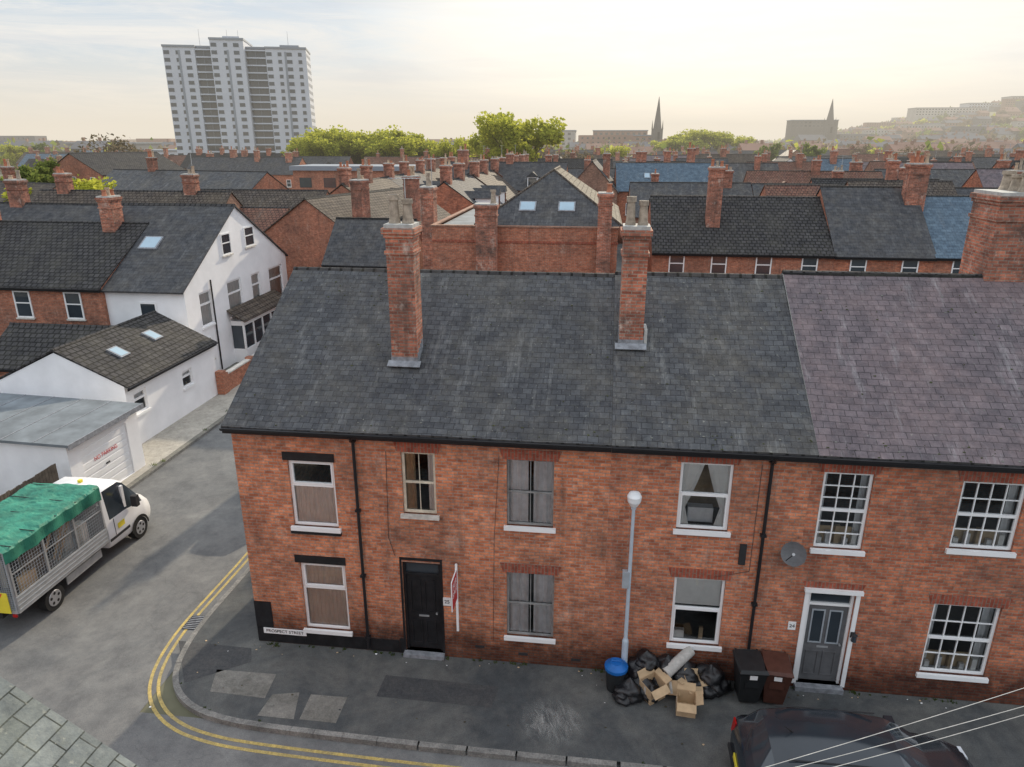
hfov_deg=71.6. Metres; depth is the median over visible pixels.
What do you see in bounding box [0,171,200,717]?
ground
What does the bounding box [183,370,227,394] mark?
wall
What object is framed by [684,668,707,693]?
cardboard box
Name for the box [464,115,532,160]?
tree
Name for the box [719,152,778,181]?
brick terrace
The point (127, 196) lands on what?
roof
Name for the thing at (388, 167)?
brick terrace
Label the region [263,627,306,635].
street name plate
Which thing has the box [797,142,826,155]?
tree
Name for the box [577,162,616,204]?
walls
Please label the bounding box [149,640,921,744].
litter
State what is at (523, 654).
wall fittings
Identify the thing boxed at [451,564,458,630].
for sale sign
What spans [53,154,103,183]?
walls
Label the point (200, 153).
brick terrace
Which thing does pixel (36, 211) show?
roof
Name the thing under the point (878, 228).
brick terrace
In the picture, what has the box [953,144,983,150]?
tree
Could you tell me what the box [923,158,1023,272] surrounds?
brick terrace
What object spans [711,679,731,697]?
bin bag
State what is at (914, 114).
office building
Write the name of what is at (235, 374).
wall
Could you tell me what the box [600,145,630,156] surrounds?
tree
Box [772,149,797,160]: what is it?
roof
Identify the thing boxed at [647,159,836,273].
brick terrace
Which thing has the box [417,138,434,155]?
tree
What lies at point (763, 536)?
downpipe
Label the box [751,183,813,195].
brick terrace
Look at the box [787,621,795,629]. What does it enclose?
number plate
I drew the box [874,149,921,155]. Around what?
brick terrace
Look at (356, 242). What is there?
roof
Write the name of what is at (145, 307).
side windows
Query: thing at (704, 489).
window
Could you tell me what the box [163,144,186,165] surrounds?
brick terrace
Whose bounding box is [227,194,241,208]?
walls
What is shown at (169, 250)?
roof
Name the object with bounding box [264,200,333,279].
walls
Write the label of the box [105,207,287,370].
walls
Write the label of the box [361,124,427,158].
tree
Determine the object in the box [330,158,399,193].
brick terrace
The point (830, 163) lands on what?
brick terrace
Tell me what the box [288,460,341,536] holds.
window
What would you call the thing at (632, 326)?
chimney
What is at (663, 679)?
cardboard box
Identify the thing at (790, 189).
brick terrace
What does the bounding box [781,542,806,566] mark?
satellite dish
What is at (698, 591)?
window
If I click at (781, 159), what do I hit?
roof
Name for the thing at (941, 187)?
brick terrace
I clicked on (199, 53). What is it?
windows
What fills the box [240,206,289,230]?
roof
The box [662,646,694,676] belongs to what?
rolled carpet
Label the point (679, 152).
brick terrace
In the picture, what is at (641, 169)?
brick terrace
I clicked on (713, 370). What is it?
roof
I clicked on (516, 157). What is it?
brick terrace
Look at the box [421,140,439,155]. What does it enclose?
tree
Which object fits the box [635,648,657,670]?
bin bag
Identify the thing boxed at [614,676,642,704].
bin bag
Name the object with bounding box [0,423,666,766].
road
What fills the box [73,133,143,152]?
tree
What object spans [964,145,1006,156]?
brick terrace
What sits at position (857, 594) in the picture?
door surround
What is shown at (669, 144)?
tree
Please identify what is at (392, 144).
tree
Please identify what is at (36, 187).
roof
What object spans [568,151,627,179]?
brick terrace
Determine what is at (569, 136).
office building
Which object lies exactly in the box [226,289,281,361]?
bay window
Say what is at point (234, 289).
windows
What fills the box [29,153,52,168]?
brick terrace
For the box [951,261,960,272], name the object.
windows
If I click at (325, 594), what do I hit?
window
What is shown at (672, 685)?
cardboard box
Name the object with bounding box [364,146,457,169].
brick terrace
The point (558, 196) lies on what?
roof
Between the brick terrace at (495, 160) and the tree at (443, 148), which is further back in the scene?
the tree at (443, 148)
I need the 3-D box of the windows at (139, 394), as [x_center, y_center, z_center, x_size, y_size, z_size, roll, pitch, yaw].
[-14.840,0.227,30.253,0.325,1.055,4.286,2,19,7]
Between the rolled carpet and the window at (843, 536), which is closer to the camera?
the window at (843, 536)
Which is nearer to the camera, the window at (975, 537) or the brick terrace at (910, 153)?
the window at (975, 537)
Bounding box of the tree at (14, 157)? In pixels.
[0,142,28,169]
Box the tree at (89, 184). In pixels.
[1,174,116,201]
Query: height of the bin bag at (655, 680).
0.464 m
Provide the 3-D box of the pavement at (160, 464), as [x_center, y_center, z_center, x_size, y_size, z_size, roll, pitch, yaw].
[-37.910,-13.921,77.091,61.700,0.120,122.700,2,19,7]
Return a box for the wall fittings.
[385,451,580,661]
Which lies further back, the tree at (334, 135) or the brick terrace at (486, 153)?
the tree at (334, 135)
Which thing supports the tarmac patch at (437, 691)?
on the pavement at (593, 720)
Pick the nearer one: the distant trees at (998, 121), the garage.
the garage
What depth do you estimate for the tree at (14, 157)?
226.56 m
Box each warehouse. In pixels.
[64,142,161,148]
[144,149,177,154]
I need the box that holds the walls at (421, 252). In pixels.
[419,232,422,268]
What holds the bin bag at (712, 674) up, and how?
on the bin bag at (723, 687)
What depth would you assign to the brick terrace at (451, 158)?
104.15 m
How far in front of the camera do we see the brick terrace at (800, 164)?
110.57 m
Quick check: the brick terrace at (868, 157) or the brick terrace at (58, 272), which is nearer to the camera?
the brick terrace at (58, 272)
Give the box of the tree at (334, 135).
[304,125,366,163]
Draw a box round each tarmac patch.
[24,514,242,710]
[179,641,250,682]
[377,675,498,707]
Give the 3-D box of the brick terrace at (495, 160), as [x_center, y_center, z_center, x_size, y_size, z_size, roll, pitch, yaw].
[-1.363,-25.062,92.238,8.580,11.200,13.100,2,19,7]
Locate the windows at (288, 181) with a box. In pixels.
[286,180,291,187]
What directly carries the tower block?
on the ground
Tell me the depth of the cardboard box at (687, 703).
15.31 m
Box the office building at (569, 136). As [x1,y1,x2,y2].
[546,130,576,149]
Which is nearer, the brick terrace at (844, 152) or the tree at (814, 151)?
the tree at (814, 151)
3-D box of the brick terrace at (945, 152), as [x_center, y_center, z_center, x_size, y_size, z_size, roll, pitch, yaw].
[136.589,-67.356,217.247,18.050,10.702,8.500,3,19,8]
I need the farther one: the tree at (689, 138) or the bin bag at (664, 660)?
the tree at (689, 138)
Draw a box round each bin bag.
[612,688,630,705]
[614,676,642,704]
[626,656,641,678]
[634,677,655,695]
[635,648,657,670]
[643,685,659,702]
[653,667,673,685]
[655,653,679,674]
[672,661,698,682]
[696,662,724,685]
[698,680,716,699]
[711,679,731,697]
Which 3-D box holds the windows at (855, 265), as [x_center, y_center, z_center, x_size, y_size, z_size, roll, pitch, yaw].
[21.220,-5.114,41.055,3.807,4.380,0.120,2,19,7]
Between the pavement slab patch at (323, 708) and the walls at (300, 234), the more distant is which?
the walls at (300, 234)
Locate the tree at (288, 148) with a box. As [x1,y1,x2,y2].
[280,131,318,155]
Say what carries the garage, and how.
on the pavement at (160, 464)
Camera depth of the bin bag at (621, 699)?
15.40 m
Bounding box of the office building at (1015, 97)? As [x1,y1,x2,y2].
[1000,96,1023,104]
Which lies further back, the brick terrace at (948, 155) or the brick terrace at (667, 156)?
the brick terrace at (948, 155)
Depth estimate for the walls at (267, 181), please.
77.88 m
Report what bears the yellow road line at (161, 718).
on the road
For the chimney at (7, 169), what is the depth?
66.38 m
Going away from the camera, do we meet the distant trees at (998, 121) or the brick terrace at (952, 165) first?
the brick terrace at (952, 165)
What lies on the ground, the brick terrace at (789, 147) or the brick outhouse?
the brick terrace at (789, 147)
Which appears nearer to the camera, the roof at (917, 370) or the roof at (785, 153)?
the roof at (917, 370)
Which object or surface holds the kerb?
on the ground
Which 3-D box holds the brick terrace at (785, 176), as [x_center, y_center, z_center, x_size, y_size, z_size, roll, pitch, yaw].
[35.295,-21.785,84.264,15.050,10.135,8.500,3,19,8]
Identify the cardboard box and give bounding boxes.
[637,668,671,704]
[667,677,685,695]
[676,681,703,717]
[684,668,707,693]
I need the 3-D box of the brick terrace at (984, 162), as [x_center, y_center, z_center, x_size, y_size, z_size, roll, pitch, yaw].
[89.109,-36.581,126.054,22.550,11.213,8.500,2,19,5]
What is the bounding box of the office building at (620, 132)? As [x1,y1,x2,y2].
[593,130,647,134]
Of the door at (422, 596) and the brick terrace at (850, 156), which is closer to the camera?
the door at (422, 596)
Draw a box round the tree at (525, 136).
[473,108,567,161]
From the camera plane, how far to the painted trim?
17.02 m
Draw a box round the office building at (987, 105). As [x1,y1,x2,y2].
[960,103,999,110]
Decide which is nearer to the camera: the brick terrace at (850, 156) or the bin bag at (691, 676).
the bin bag at (691, 676)
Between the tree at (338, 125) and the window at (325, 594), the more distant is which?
the tree at (338, 125)
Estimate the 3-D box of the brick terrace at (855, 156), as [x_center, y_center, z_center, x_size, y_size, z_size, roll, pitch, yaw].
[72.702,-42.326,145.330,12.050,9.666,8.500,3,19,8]
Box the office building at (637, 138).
[633,135,650,141]
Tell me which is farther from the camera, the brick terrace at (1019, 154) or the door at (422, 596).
the brick terrace at (1019, 154)
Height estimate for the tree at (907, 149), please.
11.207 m
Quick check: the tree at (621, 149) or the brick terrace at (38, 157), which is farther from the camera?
the tree at (621, 149)
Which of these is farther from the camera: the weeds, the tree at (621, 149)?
the tree at (621, 149)
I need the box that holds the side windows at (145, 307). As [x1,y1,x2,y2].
[138,302,157,314]
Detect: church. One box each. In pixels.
[623,97,662,145]
[794,100,835,142]
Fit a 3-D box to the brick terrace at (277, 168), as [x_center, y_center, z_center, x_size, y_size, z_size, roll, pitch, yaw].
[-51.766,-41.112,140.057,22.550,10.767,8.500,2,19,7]
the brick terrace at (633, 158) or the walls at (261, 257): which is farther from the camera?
the brick terrace at (633, 158)
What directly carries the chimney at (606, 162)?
on the roof at (600, 167)
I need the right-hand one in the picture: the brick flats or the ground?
the brick flats
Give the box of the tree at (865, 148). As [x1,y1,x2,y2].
[849,142,879,153]
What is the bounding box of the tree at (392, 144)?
[350,133,421,156]
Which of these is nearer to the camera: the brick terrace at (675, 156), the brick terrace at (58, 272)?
the brick terrace at (58, 272)
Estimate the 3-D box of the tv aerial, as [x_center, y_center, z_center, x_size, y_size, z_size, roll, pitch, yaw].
[-2.334,-4.002,15.546,0.700,0.957,0.320,2,19,7]
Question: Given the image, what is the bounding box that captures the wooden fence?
[0,463,58,501]
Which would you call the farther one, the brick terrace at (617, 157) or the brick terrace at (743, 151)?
the brick terrace at (743, 151)
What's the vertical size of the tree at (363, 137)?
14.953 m
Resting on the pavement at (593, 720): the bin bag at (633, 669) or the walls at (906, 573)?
the walls at (906, 573)
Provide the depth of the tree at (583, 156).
132.96 m
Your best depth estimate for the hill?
913.65 m
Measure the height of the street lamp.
4.814 m
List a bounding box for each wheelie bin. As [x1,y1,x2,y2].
[729,648,769,701]
[760,649,793,704]
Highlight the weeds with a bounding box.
[150,410,956,763]
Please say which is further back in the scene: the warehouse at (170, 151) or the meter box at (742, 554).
the warehouse at (170, 151)
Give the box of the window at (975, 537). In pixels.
[945,481,1023,557]
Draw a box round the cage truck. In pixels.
[0,477,149,618]
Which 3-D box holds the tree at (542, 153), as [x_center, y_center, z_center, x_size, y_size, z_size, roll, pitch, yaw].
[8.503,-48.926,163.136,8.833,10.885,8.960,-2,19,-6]
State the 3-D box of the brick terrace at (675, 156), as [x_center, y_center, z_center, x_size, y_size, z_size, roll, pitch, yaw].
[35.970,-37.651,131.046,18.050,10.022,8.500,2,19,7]
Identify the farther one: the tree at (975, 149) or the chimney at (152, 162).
the tree at (975, 149)
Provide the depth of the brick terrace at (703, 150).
222.66 m
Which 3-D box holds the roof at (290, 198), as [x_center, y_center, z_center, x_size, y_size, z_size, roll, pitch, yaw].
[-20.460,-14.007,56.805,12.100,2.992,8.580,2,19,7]
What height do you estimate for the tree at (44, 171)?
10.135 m
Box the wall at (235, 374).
[226,354,253,391]
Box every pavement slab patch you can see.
[210,669,275,697]
[258,692,298,718]
[300,694,346,722]
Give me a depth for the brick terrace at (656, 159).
112.85 m
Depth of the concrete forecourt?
30.14 m
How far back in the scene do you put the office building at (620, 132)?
525.62 m
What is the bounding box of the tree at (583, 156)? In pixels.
[562,148,593,157]
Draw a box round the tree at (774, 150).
[753,142,782,160]
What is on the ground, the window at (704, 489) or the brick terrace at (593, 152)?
the brick terrace at (593, 152)
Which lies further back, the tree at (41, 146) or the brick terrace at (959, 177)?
the tree at (41, 146)
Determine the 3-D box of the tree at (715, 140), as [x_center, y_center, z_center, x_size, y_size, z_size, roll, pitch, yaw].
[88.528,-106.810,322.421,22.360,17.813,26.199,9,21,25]
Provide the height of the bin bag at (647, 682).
0.467 m
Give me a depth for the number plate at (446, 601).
16.38 m
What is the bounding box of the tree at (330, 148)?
[295,132,359,157]
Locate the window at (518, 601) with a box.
[504,572,555,643]
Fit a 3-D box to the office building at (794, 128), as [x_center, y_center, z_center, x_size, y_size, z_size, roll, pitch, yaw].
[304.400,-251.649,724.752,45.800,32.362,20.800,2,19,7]
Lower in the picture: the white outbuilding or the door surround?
the door surround
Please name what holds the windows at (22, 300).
in the brick terrace at (58, 272)
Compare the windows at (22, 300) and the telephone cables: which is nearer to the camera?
the telephone cables
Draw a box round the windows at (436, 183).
[420,181,439,185]
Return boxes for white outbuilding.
[0,310,217,443]
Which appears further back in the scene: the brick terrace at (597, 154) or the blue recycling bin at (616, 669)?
the brick terrace at (597, 154)
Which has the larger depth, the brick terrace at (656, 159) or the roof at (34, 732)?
the brick terrace at (656, 159)
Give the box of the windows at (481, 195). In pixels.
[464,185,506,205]
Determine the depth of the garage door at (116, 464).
24.95 m
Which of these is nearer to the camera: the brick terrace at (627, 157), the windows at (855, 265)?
the windows at (855, 265)
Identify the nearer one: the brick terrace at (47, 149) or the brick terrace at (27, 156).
the brick terrace at (27, 156)
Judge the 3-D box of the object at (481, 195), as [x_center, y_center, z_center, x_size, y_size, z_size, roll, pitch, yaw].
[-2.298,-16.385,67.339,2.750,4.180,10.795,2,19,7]
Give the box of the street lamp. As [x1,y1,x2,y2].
[621,491,641,675]
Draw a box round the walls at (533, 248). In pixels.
[430,204,618,272]
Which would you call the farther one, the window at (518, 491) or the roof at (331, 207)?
the roof at (331, 207)
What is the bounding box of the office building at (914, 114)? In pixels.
[906,107,982,121]
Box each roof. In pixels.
[0,181,55,201]
[0,202,99,220]
[0,676,138,766]
[32,189,242,205]
[56,151,184,175]
[99,203,287,293]
[101,169,287,189]
[182,189,330,208]
[219,267,614,452]
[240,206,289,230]
[263,187,450,231]
[321,217,421,267]
[474,166,622,226]
[578,159,618,192]
[612,271,819,462]
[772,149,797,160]
[774,157,791,160]
[781,270,1023,473]
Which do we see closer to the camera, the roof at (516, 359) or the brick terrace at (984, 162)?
the roof at (516, 359)
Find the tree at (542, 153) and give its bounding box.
[539,147,566,157]
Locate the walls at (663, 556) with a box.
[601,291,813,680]
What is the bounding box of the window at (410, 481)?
[400,452,439,520]
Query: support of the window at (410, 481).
attached to the walls at (570, 555)
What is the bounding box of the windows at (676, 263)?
[668,256,817,273]
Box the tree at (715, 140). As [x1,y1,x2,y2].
[682,129,734,148]
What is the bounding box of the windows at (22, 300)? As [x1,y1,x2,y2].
[12,291,86,320]
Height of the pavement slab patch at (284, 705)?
0.001 m
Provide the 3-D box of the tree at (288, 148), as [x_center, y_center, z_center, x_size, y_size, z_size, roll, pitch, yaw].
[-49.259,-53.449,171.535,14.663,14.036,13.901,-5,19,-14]
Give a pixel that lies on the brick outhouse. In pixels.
(21, 344)
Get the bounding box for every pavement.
[126,362,238,489]
[179,244,1023,766]
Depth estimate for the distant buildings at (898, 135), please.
595.62 m
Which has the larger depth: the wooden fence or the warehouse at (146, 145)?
the warehouse at (146, 145)
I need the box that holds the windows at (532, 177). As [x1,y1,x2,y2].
[465,171,539,186]
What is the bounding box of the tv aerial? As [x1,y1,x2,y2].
[387,178,419,197]
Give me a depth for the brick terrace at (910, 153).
143.88 m
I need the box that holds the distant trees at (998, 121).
[0,100,1023,172]
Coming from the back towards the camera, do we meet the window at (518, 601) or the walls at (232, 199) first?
the walls at (232, 199)
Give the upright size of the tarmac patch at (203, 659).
0.001 m
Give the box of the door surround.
[791,587,863,686]
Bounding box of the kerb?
[172,567,668,766]
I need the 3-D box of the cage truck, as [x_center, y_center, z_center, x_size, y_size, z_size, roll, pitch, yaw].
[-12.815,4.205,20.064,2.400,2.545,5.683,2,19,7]
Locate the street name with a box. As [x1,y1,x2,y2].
[266,629,302,634]
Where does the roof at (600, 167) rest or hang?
on the walls at (592, 176)
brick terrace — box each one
[0,187,148,335]
[16,143,85,168]
[17,145,97,166]
[25,153,61,165]
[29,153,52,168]
[79,144,118,151]
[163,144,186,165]
[180,145,283,169]
[186,146,306,188]
[284,148,353,163]
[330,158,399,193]
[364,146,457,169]
[382,155,439,186]
[415,154,439,180]
[436,157,506,214]
[439,152,454,164]
[447,144,568,191]
[469,155,518,200]
[472,146,535,161]
[490,145,505,176]
[508,145,518,161]
[519,150,529,161]
[537,152,612,167]
[541,145,602,157]
[550,145,612,156]
[553,144,607,151]
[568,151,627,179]
[576,155,635,167]
[610,150,641,160]
[614,142,715,243]
[622,156,660,161]
[623,149,677,160]
[626,165,752,222]
[646,148,685,161]
[646,155,686,160]
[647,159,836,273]
[653,144,730,154]
[657,146,683,153]
[673,151,711,160]
[676,158,728,162]
[686,145,759,162]
[699,146,717,153]
[699,146,758,153]
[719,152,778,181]
[743,155,882,183]
[746,147,811,170]
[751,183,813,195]
[759,184,838,195]
[770,142,829,155]
[776,146,843,160]
[809,159,939,185]
[815,151,937,272]
[820,146,854,170]
[822,150,882,157]
[837,145,864,154]
[844,153,957,194]
[852,152,868,164]
[856,154,893,161]
[862,151,936,170]
[864,146,975,170]
[873,154,974,186]
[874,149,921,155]
[897,149,964,160]
[897,149,974,157]
[899,151,973,168]
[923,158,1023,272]
[928,145,984,155]
[948,149,1014,167]
[955,187,998,194]
[961,144,1022,186]
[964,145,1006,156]
[992,148,1023,167]
[994,146,1021,154]
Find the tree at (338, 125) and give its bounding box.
[286,124,349,155]
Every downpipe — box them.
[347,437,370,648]
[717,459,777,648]
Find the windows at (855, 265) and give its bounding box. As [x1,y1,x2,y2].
[849,260,918,271]
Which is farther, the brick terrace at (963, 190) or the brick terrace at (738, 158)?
the brick terrace at (738, 158)
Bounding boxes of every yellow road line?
[148,552,389,766]
[157,558,459,766]
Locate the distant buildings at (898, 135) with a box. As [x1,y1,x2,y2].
[0,99,1023,165]
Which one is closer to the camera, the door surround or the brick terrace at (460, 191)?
the door surround
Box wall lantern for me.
[850,632,857,642]
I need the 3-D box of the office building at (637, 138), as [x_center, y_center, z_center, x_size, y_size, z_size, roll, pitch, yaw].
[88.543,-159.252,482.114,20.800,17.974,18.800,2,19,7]
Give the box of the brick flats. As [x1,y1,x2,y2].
[289,164,425,192]
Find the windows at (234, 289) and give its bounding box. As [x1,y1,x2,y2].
[199,225,282,329]
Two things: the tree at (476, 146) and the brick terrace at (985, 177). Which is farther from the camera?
the tree at (476, 146)
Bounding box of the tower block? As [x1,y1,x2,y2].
[161,31,315,154]
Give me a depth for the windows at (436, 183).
82.22 m
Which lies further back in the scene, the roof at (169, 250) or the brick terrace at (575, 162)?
the brick terrace at (575, 162)
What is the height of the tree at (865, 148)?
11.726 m
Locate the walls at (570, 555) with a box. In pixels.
[231,434,610,669]
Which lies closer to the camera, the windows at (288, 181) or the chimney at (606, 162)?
the chimney at (606, 162)
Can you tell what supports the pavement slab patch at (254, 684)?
on the pavement at (593, 720)
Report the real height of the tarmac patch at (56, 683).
0.001 m
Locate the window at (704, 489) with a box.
[673,462,733,537]
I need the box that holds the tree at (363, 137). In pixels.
[355,127,412,163]
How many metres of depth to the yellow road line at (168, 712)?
14.70 m
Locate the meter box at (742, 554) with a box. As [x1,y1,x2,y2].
[738,544,746,564]
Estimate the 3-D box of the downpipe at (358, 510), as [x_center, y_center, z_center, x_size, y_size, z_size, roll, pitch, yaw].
[-3.445,3.724,16.050,0.120,5.604,0.298,2,19,7]
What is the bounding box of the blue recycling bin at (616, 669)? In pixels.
[604,657,627,692]
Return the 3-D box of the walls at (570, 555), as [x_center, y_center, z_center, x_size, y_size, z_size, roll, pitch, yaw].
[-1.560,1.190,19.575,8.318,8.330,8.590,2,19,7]
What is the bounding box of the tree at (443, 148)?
[428,135,473,156]
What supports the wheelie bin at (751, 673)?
on the pavement at (593, 720)
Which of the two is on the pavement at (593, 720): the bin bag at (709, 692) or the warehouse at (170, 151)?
the bin bag at (709, 692)
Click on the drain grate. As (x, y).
(193, 622)
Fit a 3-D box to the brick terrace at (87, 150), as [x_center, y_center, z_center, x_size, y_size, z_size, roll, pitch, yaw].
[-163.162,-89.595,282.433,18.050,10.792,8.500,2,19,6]
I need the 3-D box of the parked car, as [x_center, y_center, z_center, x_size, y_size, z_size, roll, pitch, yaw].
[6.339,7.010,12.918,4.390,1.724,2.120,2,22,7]
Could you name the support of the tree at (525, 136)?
on the ground
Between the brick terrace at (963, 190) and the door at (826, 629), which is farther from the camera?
the brick terrace at (963, 190)
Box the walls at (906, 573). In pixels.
[785,463,1023,705]
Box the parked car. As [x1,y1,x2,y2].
[728,704,972,766]
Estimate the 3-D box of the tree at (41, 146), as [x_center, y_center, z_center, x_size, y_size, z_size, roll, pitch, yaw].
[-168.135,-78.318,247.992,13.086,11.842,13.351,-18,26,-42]
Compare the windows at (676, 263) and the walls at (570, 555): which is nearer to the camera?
the walls at (570, 555)
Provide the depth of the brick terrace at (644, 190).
71.37 m
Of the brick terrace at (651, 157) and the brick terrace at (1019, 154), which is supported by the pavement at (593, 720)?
the brick terrace at (1019, 154)
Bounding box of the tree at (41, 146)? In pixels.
[13,142,48,153]
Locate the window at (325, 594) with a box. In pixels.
[301,563,352,636]
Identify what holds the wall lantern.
attached to the walls at (906, 573)
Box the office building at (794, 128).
[784,120,838,142]
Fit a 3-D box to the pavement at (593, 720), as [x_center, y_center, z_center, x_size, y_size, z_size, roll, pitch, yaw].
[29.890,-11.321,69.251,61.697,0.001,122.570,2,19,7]
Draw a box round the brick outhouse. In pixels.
[0,322,113,376]
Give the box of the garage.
[0,393,145,494]
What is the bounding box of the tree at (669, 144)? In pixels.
[650,138,692,150]
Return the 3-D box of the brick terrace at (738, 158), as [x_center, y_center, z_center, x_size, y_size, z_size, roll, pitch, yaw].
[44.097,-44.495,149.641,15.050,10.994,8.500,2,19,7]
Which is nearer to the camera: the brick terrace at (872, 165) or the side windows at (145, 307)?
the side windows at (145, 307)
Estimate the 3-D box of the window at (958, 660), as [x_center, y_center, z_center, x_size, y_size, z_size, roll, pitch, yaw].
[9.548,5.490,15.242,1.456,1.864,0.365,2,19,7]
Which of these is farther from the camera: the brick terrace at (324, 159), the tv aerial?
the brick terrace at (324, 159)
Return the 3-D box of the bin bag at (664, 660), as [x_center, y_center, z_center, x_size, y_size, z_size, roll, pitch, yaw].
[3.473,6.214,15.853,0.547,0.418,0.575,-14,23,-36]
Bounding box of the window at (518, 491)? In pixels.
[504,459,555,533]
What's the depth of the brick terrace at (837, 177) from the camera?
71.24 m
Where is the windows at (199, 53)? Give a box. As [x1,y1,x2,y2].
[163,43,315,154]
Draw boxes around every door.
[80,424,132,480]
[403,562,444,660]
[793,593,854,694]
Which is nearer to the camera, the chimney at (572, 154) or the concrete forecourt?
the concrete forecourt
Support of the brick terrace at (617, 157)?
on the ground
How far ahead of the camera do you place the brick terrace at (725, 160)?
111.94 m
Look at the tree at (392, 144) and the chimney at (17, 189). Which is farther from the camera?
the tree at (392, 144)
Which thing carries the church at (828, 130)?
on the hill
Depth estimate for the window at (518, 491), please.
15.41 m
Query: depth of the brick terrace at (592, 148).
262.24 m
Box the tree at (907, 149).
[895,144,931,155]
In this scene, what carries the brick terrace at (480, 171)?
on the pavement at (160, 464)
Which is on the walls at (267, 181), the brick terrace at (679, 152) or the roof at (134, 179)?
the roof at (134, 179)
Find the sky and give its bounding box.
[0,0,1023,141]
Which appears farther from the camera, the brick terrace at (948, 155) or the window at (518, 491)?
the brick terrace at (948, 155)
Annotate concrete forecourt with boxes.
[121,384,239,485]
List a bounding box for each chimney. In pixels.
[0,159,15,187]
[2,170,30,206]
[145,151,157,171]
[380,194,422,367]
[570,149,574,157]
[603,140,610,177]
[615,196,652,349]
[766,145,772,160]
[959,171,1023,281]
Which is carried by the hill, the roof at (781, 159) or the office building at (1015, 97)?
the office building at (1015, 97)
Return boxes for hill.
[940,111,1022,141]
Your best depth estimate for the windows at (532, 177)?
83.45 m
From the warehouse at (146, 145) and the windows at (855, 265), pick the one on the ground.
the warehouse at (146, 145)
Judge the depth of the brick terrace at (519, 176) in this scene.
85.90 m
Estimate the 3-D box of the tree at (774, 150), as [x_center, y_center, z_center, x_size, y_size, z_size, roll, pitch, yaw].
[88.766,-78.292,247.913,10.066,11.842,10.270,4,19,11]
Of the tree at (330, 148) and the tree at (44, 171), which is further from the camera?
the tree at (330, 148)
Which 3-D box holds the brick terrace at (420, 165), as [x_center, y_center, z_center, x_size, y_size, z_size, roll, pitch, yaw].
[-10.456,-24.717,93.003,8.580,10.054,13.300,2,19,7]
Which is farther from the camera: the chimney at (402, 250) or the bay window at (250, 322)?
the bay window at (250, 322)
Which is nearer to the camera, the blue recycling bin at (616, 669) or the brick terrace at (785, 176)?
the blue recycling bin at (616, 669)
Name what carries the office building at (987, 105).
on the hill
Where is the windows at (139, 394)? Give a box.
[133,368,195,417]
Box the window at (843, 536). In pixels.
[809,472,873,556]
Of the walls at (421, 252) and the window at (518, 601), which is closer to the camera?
the window at (518, 601)
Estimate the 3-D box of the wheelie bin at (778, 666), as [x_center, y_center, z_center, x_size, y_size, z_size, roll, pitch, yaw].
[5.695,6.454,15.439,0.610,1.029,0.800,4,19,11]
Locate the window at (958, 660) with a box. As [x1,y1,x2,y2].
[915,604,999,683]
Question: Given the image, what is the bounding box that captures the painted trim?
[254,451,444,652]
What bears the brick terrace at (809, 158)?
on the ground
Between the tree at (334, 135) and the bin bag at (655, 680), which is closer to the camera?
the bin bag at (655, 680)
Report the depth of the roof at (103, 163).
94.20 m
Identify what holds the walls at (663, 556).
on the pavement at (593, 720)
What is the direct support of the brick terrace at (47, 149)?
on the ground
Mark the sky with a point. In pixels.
(71, 70)
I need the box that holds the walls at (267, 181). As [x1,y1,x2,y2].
[253,173,286,188]
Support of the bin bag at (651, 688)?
on the cardboard box at (663, 679)
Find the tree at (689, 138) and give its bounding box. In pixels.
[666,132,709,150]
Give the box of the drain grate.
[182,615,204,629]
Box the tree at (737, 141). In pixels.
[723,135,755,146]
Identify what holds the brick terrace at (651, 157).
on the ground
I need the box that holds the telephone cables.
[767,688,1023,766]
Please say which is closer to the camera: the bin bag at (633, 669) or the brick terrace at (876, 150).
the bin bag at (633, 669)
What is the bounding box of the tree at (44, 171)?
[0,157,73,182]
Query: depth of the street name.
17.23 m
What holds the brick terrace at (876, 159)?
on the ground
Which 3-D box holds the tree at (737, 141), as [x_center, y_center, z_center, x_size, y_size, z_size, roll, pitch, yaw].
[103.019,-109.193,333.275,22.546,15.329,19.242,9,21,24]
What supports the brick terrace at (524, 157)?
on the pavement at (593, 720)
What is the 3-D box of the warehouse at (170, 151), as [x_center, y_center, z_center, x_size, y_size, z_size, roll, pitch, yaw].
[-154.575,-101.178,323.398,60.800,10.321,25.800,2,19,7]
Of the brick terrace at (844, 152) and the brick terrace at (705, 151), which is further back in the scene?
the brick terrace at (844, 152)
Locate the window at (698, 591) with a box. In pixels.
[666,577,724,651]
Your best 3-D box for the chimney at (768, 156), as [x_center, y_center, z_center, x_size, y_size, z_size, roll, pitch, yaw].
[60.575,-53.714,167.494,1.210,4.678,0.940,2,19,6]
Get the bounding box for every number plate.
[443,597,450,605]
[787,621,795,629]
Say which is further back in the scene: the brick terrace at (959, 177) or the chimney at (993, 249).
the brick terrace at (959, 177)
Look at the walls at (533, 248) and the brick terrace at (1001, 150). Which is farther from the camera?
the brick terrace at (1001, 150)
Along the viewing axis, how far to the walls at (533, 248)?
37.16 m

